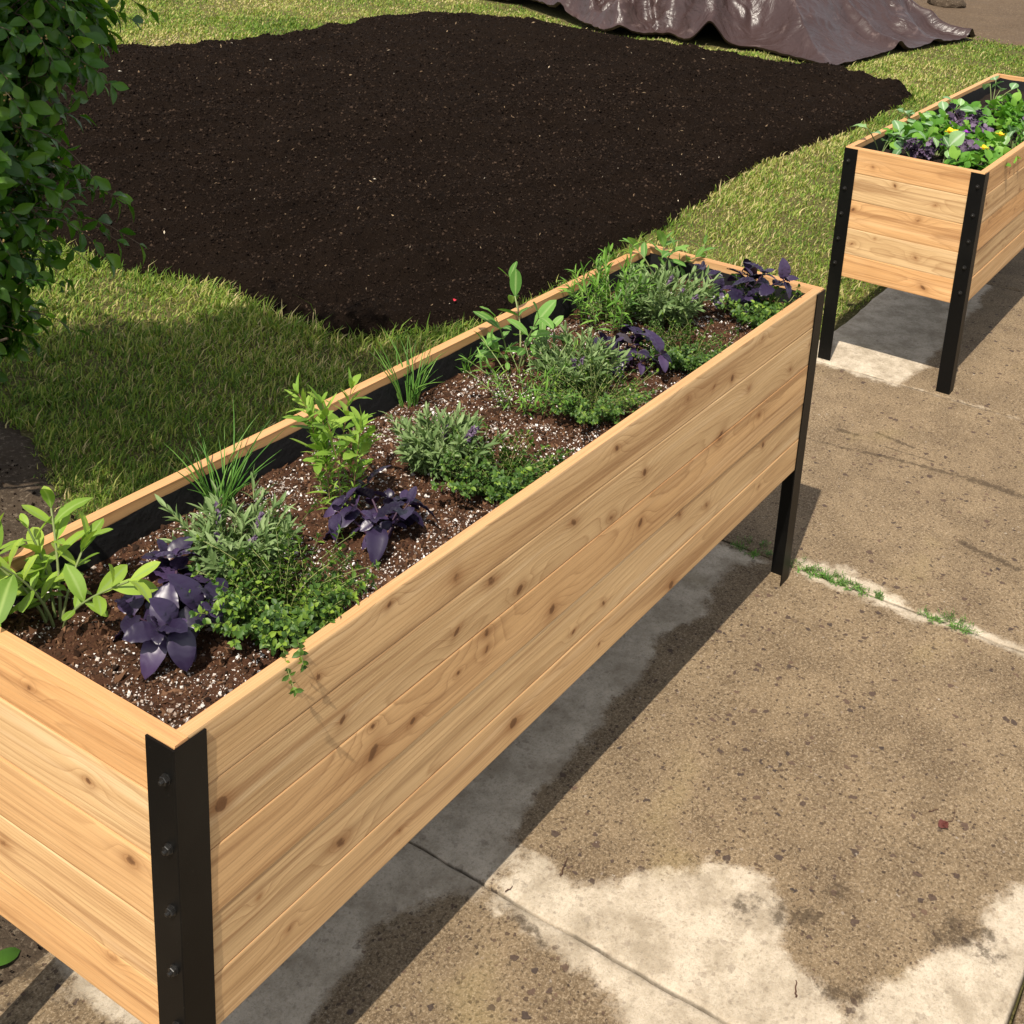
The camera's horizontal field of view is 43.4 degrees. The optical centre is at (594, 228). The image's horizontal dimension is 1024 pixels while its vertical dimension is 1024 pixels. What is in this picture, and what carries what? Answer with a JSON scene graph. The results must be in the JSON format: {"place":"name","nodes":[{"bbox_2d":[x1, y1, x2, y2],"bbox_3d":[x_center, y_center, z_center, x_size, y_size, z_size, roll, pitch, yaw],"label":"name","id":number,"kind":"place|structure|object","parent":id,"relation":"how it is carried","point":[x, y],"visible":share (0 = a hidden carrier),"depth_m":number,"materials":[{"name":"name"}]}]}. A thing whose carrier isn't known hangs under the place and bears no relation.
{"place":"outdoors","nodes":[
{"label":"outdoors","id":0,"kind":"place"},
{"bbox_2d":[0,421,73,986],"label":"earth bed","id":1,"kind":"object","parent":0,"point":[13,442],"visible":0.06,"depth_m":3.21,"materials":[{"name":"brown soil"}]},
{"bbox_2d":[0,947,19,965],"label":"seedling weed","id":2,"kind":"object","parent":1,"relation":"on","point":[9,955],"visible":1,"depth_m":1.96,"materials":[{"name":"green plant"}]},
{"bbox_2d":[0,0,158,381],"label":"shrub","id":3,"kind":"object","parent":1,"relation":"on","point":[47,47],"visible":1,"depth_m":3.02,"materials":[{"name":"green plant"}]},
{"bbox_2d":[0,248,1023,1023],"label":"pavement","id":4,"kind":"structure","parent":0,"point":[722,776],"depth_m":2.38,"materials":[{"name":"concrete"}]},
{"bbox_2d":[0,243,825,1023],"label":"raised planter","id":5,"kind":"object","parent":4,"relation":"on","point":[224,857],"visible":0.77,"depth_m":1.71,"materials":[{"name":"brown wood"}]},
{"bbox_2d":[1,271,787,728],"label":"potting soil","id":6,"kind":"structure","parent":5,"relation":"in","point":[167,691],"depth_m":1.91,"materials":[{"name":"brown soil"}]},
{"bbox_2d":[0,513,24,626],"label":"sage","id":7,"kind":"object","parent":6,"relation":"on","point":[8,548],"visible":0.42,"depth_m":1.65,"materials":[{"name":"green plant"}]},
{"bbox_2d":[0,486,160,627],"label":"sage","id":8,"kind":"object","parent":6,"relation":"on","point":[37,572],"visible":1,"depth_m":1.61,"materials":[{"name":"green plant"}]},
{"bbox_2d":[113,536,229,678],"bbox_3d":[-0.525,0.470,1.627,0.157,0.103,0.226,3,18,-2],"label":"purple basil","id":9,"kind":"object","parent":6,"relation":"on","point":[161,628],"visible":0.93,"depth_m":1.57,"materials":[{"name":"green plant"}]},
{"bbox_2d":[165,401,284,515],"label":"chives","id":10,"kind":"object","parent":6,"relation":"on","point":[206,490],"visible":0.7,"depth_m":1.90,"materials":[{"name":"green plant"}]},
{"bbox_2d":[155,464,305,589],"bbox_3d":[-0.493,0.417,1.768,0.211,0.117,0.189,14,21,29],"label":"lavender","id":11,"kind":"object","parent":6,"relation":"on","point":[257,535],"visible":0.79,"depth_m":1.76,"materials":[{"name":"green plant"}]},
{"bbox_2d":[181,498,379,696],"bbox_3d":[-0.392,0.475,1.623,0.254,0.108,0.306,-8,21,-33],"label":"thyme","id":12,"kind":"object","parent":6,"relation":"on","point":[291,626],"visible":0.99,"depth_m":1.62,"materials":[{"name":"green plant"}]},
{"bbox_2d":[283,367,385,514],"bbox_3d":[-0.373,0.317,1.890,0.153,0.236,0.138,-10,23,-37],"label":"tarragon","id":13,"kind":"object","parent":6,"relation":"on","point":[320,432],"visible":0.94,"depth_m":1.89,"materials":[{"name":"green plant"}]},
{"bbox_2d":[323,465,439,564],"bbox_3d":[-0.319,0.413,1.872,0.148,0.089,0.138,19,24,40],"label":"purple basil","id":14,"kind":"object","parent":6,"relation":"on","point":[375,540],"visible":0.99,"depth_m":1.85,"materials":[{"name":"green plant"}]},
{"bbox_2d":[365,330,444,407],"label":"chives","id":15,"kind":"object","parent":6,"relation":"on","point":[413,395],"visible":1,"depth_m":2.30,"materials":[{"name":"green plant"}]},
{"bbox_2d":[380,401,511,480],"bbox_3d":[-0.240,0.344,2.070,0.188,0.104,0.208,-7,21,-31],"label":"lavender","id":16,"kind":"object","parent":6,"relation":"on","point":[432,438],"visible":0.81,"depth_m":2.05,"materials":[{"name":"green plant"}]},
{"bbox_2d":[452,335,489,373],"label":"chives","id":17,"kind":"object","parent":6,"relation":"on","point":[466,366],"visible":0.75,"depth_m":2.45,"materials":[{"name":"green plant"}]},
{"bbox_2d":[424,422,574,504],"bbox_3d":[-0.163,0.369,2.018,0.202,0.092,0.242,14,21,29],"label":"thyme","id":18,"kind":"object","parent":6,"relation":"on","point":[492,482],"visible":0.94,"depth_m":1.99,"materials":[{"name":"green plant"}]},
{"bbox_2d":[473,261,567,369],"bbox_3d":[-0.132,0.183,2.465,0.202,0.183,0.248,10,19,18],"label":"sage","id":19,"kind":"object","parent":6,"relation":"on","point":[543,313],"visible":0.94,"depth_m":2.45,"materials":[{"name":"green plant"}]},
{"bbox_2d":[457,331,583,417],"bbox_3d":[-0.136,0.268,2.312,0.228,0.124,0.252,4,18,-1],"label":"tarragon","id":20,"kind":"object","parent":6,"relation":"on","point":[524,400],"visible":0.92,"depth_m":2.29,"materials":[{"name":"green plant"}]},
{"bbox_2d":[526,320,632,392],"bbox_3d":[-0.026,0.243,2.399,0.199,0.119,0.219,3,18,-2],"label":"lavender","id":21,"kind":"object","parent":6,"relation":"on","point":[594,353],"visible":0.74,"depth_m":2.39,"materials":[{"name":"green plant"}]},
{"bbox_2d":[517,348,661,425],"bbox_3d":[-0.007,0.290,2.296,0.236,0.094,0.301,14,21,29],"label":"thyme","id":22,"kind":"object","parent":6,"relation":"on","point":[611,411],"visible":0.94,"depth_m":2.27,"materials":[{"name":"green plant"}]},
{"bbox_2d":[556,240,657,332],"bbox_3d":[0.032,0.124,2.710,0.214,0.163,0.266,14,21,29],"label":"tarragon","id":23,"kind":"object","parent":6,"relation":"on","point":[605,287],"visible":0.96,"depth_m":2.70,"materials":[{"name":"green plant"}]},
{"bbox_2d":[592,324,671,377],"bbox_3d":[0.079,0.237,2.475,0.166,0.102,0.160,14,21,29],"label":"purple basil","id":24,"kind":"object","parent":6,"relation":"on","point":[664,358],"visible":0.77,"depth_m":2.46,"materials":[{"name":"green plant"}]},
{"bbox_2d":[614,230,704,279],"bbox_3d":[0.163,0.065,2.995,0.204,0.115,0.134,-8,21,-32],"label":"sage","id":25,"kind":"object","parent":6,"relation":"on","point":[662,237],"visible":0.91,"depth_m":2.99,"materials":[{"name":"green plant"}]},
{"bbox_2d":[613,260,723,328],"bbox_3d":[0.145,0.133,2.731,0.237,0.143,0.251,14,21,29],"label":"lavender","id":26,"kind":"object","parent":6,"relation":"on","point":[690,297],"visible":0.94,"depth_m":2.70,"materials":[{"name":"green plant"}]},
{"bbox_2d":[624,307,738,373],"bbox_3d":[0.167,0.230,2.536,0.210,0.083,0.263,14,21,29],"label":"thyme","id":27,"kind":"object","parent":6,"relation":"on","point":[683,359],"visible":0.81,"depth_m":2.53,"materials":[{"name":"green plant"}]},
{"bbox_2d":[694,257,798,312],"bbox_3d":[0.332,0.113,2.830,0.210,0.144,0.176,2,18,-6],"label":"purple basil","id":28,"kind":"object","parent":6,"relation":"on","point":[765,288],"visible":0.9,"depth_m":2.79,"materials":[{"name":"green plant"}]},
{"bbox_2d":[708,273,803,328],"bbox_3d":[0.338,0.165,2.778,0.179,0.083,0.259,14,21,29],"label":"thyme","id":29,"kind":"object","parent":6,"relation":"on","point":[764,310],"visible":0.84,"depth_m":2.73,"materials":[{"name":"green plant"}]},
{"bbox_2d":[689,234,714,257],"bbox_3d":[0.256,0.065,3.026,0.053,0.107,0.054,-11,23,-40],"label":"sage","id":30,"kind":"object","parent":5,"relation":"on","point":[708,248],"visible":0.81,"depth_m":3.02,"materials":[{"name":"green plant"}]},
{"bbox_2d":[730,536,772,558],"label":"joint weed","id":31,"kind":"object","parent":4,"relation":"on","point":[754,554],"visible":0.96,"depth_m":3.19,"materials":[{"name":"green plant"}]},
{"bbox_2d":[790,553,822,575],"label":"joint weed","id":32,"kind":"object","parent":4,"relation":"on","point":[813,567],"visible":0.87,"depth_m":3.12,"materials":[{"name":"green plant"}]},
{"bbox_2d":[797,562,833,582],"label":"joint weed","id":33,"kind":"object","parent":4,"relation":"on","point":[822,575],"visible":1,"depth_m":3.10,"materials":[{"name":"green plant"}]},
{"bbox_2d":[812,570,855,585],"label":"joint weed","id":34,"kind":"object","parent":4,"relation":"on","point":[834,582],"visible":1,"depth_m":3.08,"materials":[{"name":"green plant"}]},
{"bbox_2d":[836,576,866,592],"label":"joint weed","id":35,"kind":"object","parent":4,"relation":"on","point":[857,585],"visible":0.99,"depth_m":3.06,"materials":[{"name":"green plant"}]},
{"bbox_2d":[857,586,884,600],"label":"joint weed","id":36,"kind":"object","parent":4,"relation":"on","point":[878,593],"visible":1,"depth_m":3.04,"materials":[{"name":"green plant"}]},
{"bbox_2d":[818,73,1023,394],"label":"raised planter","id":37,"kind":"object","parent":4,"relation":"on","point":[953,236],"visible":0.78,"depth_m":4.14,"materials":[{"name":"brown wood"}]},
{"bbox_2d":[881,89,1023,169],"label":"potting soil","id":38,"kind":"structure","parent":37,"relation":"in","point":[938,158],"depth_m":4.79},
{"bbox_2d":[851,120,903,151],"bbox_3d":[0.945,-0.292,4.260,0.192,0.121,0.089,-4,19,-23],"label":"cabbage seedling","id":39,"kind":"object","parent":38,"relation":"on","point":[899,125],"visible":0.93,"depth_m":4.27,"materials":[{"name":"green plant"}]},
{"bbox_2d":[880,121,912,149],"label":"lettuce seedling","id":40,"kind":"object","parent":38,"relation":"on","point":[907,128],"visible":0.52,"depth_m":4.43,"materials":[{"name":"green plant"}]},
{"bbox_2d":[887,130,938,156],"bbox_3d":[1.050,-0.274,4.243,0.154,0.117,0.119,4,18,0],"label":"cabbage seedling","id":41,"kind":"object","parent":38,"relation":"on","point":[899,143],"visible":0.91,"depth_m":4.23,"materials":[{"name":"green plant"}]},
{"bbox_2d":[902,112,928,141],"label":"lettuce seedling","id":42,"kind":"object","parent":38,"relation":"on","point":[919,126],"visible":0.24,"depth_m":4.54,"materials":[{"name":"green plant"}]},
{"bbox_2d":[897,108,940,128],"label":"cabbage seedling","id":43,"kind":"object","parent":38,"relation":"on","point":[927,114],"visible":0.75,"depth_m":4.60,"materials":[{"name":"green plant"}]},
{"bbox_2d":[898,136,945,160],"bbox_3d":[1.078,-0.265,4.252,0.141,0.093,0.144,14,21,29],"label":"purple kale","id":44,"kind":"object","parent":38,"relation":"on","point":[914,148],"visible":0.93,"depth_m":4.23,"materials":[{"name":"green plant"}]},
{"bbox_2d":[912,126,944,149],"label":"lettuce seedling","id":45,"kind":"object","parent":38,"relation":"on","point":[919,136],"visible":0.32,"depth_m":4.44,"materials":[{"name":"green plant"}]},
{"bbox_2d":[921,116,946,133],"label":"lettuce seedling","id":46,"kind":"object","parent":38,"relation":"on","point":[938,121],"visible":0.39,"depth_m":4.60,"materials":[{"name":"green plant"}]},
{"bbox_2d":[925,132,949,155],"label":"lettuce seedling","id":47,"kind":"object","parent":38,"relation":"on","point":[942,149],"visible":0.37,"depth_m":4.36,"materials":[{"name":"green plant"}]},
{"bbox_2d":[925,109,949,130],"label":"lettuce seedling","id":48,"kind":"object","parent":38,"relation":"on","point":[944,115],"visible":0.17,"depth_m":4.74,"materials":[{"name":"green plant"}]},
{"bbox_2d":[945,127,956,133],"bbox_3d":[1.198,-0.284,4.311,0.047,0.106,0.053,14,21,29],"label":"pansy","id":49,"kind":"object","parent":38,"relation":"on","point":[949,130],"visible":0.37,"depth_m":4.30,"materials":[{"name":"yellow plant"}]},
{"bbox_2d":[935,120,968,136],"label":"lettuce seedling","id":50,"kind":"object","parent":38,"relation":"on","point":[956,126],"visible":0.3,"depth_m":4.55,"materials":[{"name":"green plant"}]},
{"bbox_2d":[942,130,964,163],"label":"cabbage seedling","id":51,"kind":"object","parent":38,"relation":"on","point":[956,138],"visible":0.83,"depth_m":4.15,"materials":[{"name":"green plant"}]},
{"bbox_2d":[938,96,974,119],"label":"cabbage seedling","id":52,"kind":"object","parent":38,"relation":"on","point":[943,105],"visible":0.63,"depth_m":4.81,"materials":[{"name":"green plant"}]},
{"bbox_2d":[944,145,985,167],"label":"lettuce seedling","id":53,"kind":"object","parent":38,"relation":"on","point":[968,159],"visible":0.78,"depth_m":4.14,"materials":[{"name":"green plant"}]},
{"bbox_2d":[949,99,982,117],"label":"lettuce seedling","id":54,"kind":"object","parent":38,"relation":"on","point":[972,104],"visible":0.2,"depth_m":4.97,"materials":[{"name":"green plant"}]},
{"bbox_2d":[946,140,987,168],"bbox_3d":[1.236,-0.233,4.256,0.135,0.110,0.144,14,21,29],"label":"lettuce seedling","id":55,"kind":"object","parent":38,"relation":"on","point":[980,143],"visible":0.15,"depth_m":4.25,"materials":[{"name":"green plant"}]},
{"bbox_2d":[947,103,988,130],"bbox_3d":[1.356,-0.402,4.712,0.140,0.106,0.199,14,21,29],"label":"purple kale","id":56,"kind":"object","parent":38,"relation":"on","point":[959,122],"visible":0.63,"depth_m":4.72,"materials":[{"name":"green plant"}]},
{"bbox_2d":[962,119,981,133],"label":"lettuce seedling","id":57,"kind":"object","parent":38,"relation":"on","point":[967,122],"visible":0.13,"depth_m":4.66,"materials":[{"name":"green plant"}]},
{"bbox_2d":[957,134,993,165],"bbox_3d":[1.241,-0.250,4.242,0.148,0.110,0.114,14,21,29],"label":"purple kale","id":58,"kind":"object","parent":38,"relation":"on","point":[963,147],"visible":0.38,"depth_m":4.22,"materials":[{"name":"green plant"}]},
{"bbox_2d":[964,117,993,138],"bbox_3d":[1.365,-0.345,4.559,0.106,0.094,0.158,7,18,8],"label":"purple kale","id":59,"kind":"object","parent":38,"relation":"on","point":[974,123],"visible":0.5,"depth_m":4.52,"materials":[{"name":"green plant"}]},
{"bbox_2d":[965,126,993,145],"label":"lettuce seedling","id":60,"kind":"object","parent":38,"relation":"on","point":[989,135],"visible":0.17,"depth_m":4.43,"materials":[{"name":"green plant"}]},
{"bbox_2d":[963,106,996,120],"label":"lettuce seedling","id":61,"kind":"object","parent":38,"relation":"on","point":[986,111],"visible":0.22,"depth_m":4.87,"materials":[{"name":"green plant"}]},
{"bbox_2d":[967,121,995,139],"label":"lettuce seedling","id":62,"kind":"object","parent":38,"relation":"on","point":[974,135],"visible":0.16,"depth_m":4.52,"materials":[{"name":"green plant"}]},
{"bbox_2d":[969,116,1005,129],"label":"lettuce seedling","id":63,"kind":"object","parent":38,"relation":"on","point":[991,123],"visible":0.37,"depth_m":4.75,"materials":[{"name":"green plant"}]},
{"bbox_2d":[973,132,1007,148],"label":"lettuce seedling","id":64,"kind":"object","parent":38,"relation":"on","point":[996,139],"visible":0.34,"depth_m":4.44,"materials":[{"name":"green plant"}]},
{"bbox_2d":[971,148,1010,170],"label":"lettuce seedling","id":65,"kind":"object","parent":38,"relation":"on","point":[992,156],"visible":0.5,"depth_m":4.18,"materials":[{"name":"green plant"}]},
{"bbox_2d":[982,76,1018,100],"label":"cabbage seedling","id":66,"kind":"object","parent":38,"relation":"on","point":[1011,85],"visible":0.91,"depth_m":5.17,"materials":[{"name":"green plant"}]},
{"bbox_2d":[984,94,1023,116],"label":"lettuce seedling","id":67,"kind":"object","parent":38,"relation":"on","point":[992,103],"visible":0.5,"depth_m":5.01,"materials":[{"name":"green plant"}]},
{"bbox_2d":[986,132,1021,162],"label":"lettuce seedling","id":68,"kind":"object","parent":38,"relation":"on","point":[1004,150],"visible":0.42,"depth_m":4.30,"materials":[{"name":"green plant"}]},
{"bbox_2d":[994,106,1023,127],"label":"lettuce seedling","id":69,"kind":"object","parent":38,"relation":"on","point":[1006,112],"visible":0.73,"depth_m":4.86,"materials":[{"name":"green plant"}]},
{"bbox_2d":[995,116,1023,138],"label":"lettuce seedling","id":70,"kind":"object","parent":38,"relation":"on","point":[1004,128],"visible":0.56,"depth_m":4.69,"materials":[{"name":"green plant"}]},
{"bbox_2d":[996,88,1023,110],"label":"lettuce seedling","id":71,"kind":"object","parent":38,"relation":"on","point":[1017,96],"visible":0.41,"depth_m":5.15,"materials":[{"name":"green plant"}]},
{"bbox_2d":[997,102,1023,119],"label":"lettuce seedling","id":72,"kind":"object","parent":38,"relation":"on","point":[1019,105],"visible":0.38,"depth_m":4.97,"materials":[{"name":"green plant"}]},
{"bbox_2d":[1002,119,1023,148],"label":"cabbage seedling","id":73,"kind":"object","parent":38,"relation":"on","point":[1008,136],"visible":0.79,"depth_m":4.48,"materials":[{"name":"green plant"}]},
{"bbox_2d":[1013,130,1023,146],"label":"lettuce seedling","id":74,"kind":"object","parent":38,"relation":"on","point":[1019,141],"visible":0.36,"depth_m":4.49,"materials":[{"name":"green plant"}]},
{"bbox_2d":[917,605,949,623],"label":"joint weed","id":75,"kind":"object","parent":4,"relation":"on","point":[931,617],"visible":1,"depth_m":2.97,"materials":[{"name":"green plant"}]},
{"bbox_2d":[938,819,948,827],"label":"dried leaf","id":76,"kind":"object","parent":4,"relation":"on","point":[942,823],"visible":1,"depth_m":2.34,"materials":[{"name":"red plant"}]},
{"bbox_2d":[938,608,983,633],"bbox_3d":[0.832,0.904,2.943,0.074,0.038,0.106,-3,19,-22],"label":"joint weed","id":77,"kind":"object","parent":4,"relation":"on","point":[965,630],"visible":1,"depth_m":2.94,"materials":[{"name":"green plant"}]},
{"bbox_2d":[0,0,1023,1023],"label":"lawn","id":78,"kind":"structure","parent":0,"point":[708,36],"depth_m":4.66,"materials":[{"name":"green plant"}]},
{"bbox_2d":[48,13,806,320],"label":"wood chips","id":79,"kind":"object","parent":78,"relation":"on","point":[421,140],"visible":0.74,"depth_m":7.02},
{"bbox_2d":[20,10,912,341],"bbox_3d":[-1.289,-0.934,8.000,5.696,0.209,6.480,14,21,29],"label":"soil bed","id":80,"kind":"object","parent":78,"relation":"on","point":[496,261],"visible":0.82,"depth_m":6.21,"materials":[{"name":"brown soil"}]},
{"bbox_2d":[507,0,975,64],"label":"tarp","id":81,"kind":"object","parent":78,"relation":"on","point":[837,32],"visible":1,"depth_m":10.65,"materials":[{"name":"brown plastic"}]},
{"bbox_2d":[913,0,1023,45],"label":"bare earth","id":82,"kind":"structure","parent":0,"point":[997,20],"depth_m":13.12,"materials":[{"name":"brown soil"}]},
{"bbox_2d":[927,0,965,7],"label":"earth clump","id":83,"kind":"object","parent":82,"relation":"on","point":[951,3],"visible":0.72,"depth_m":13.72,"materials":[{"name":"brown soil"}]}
]}

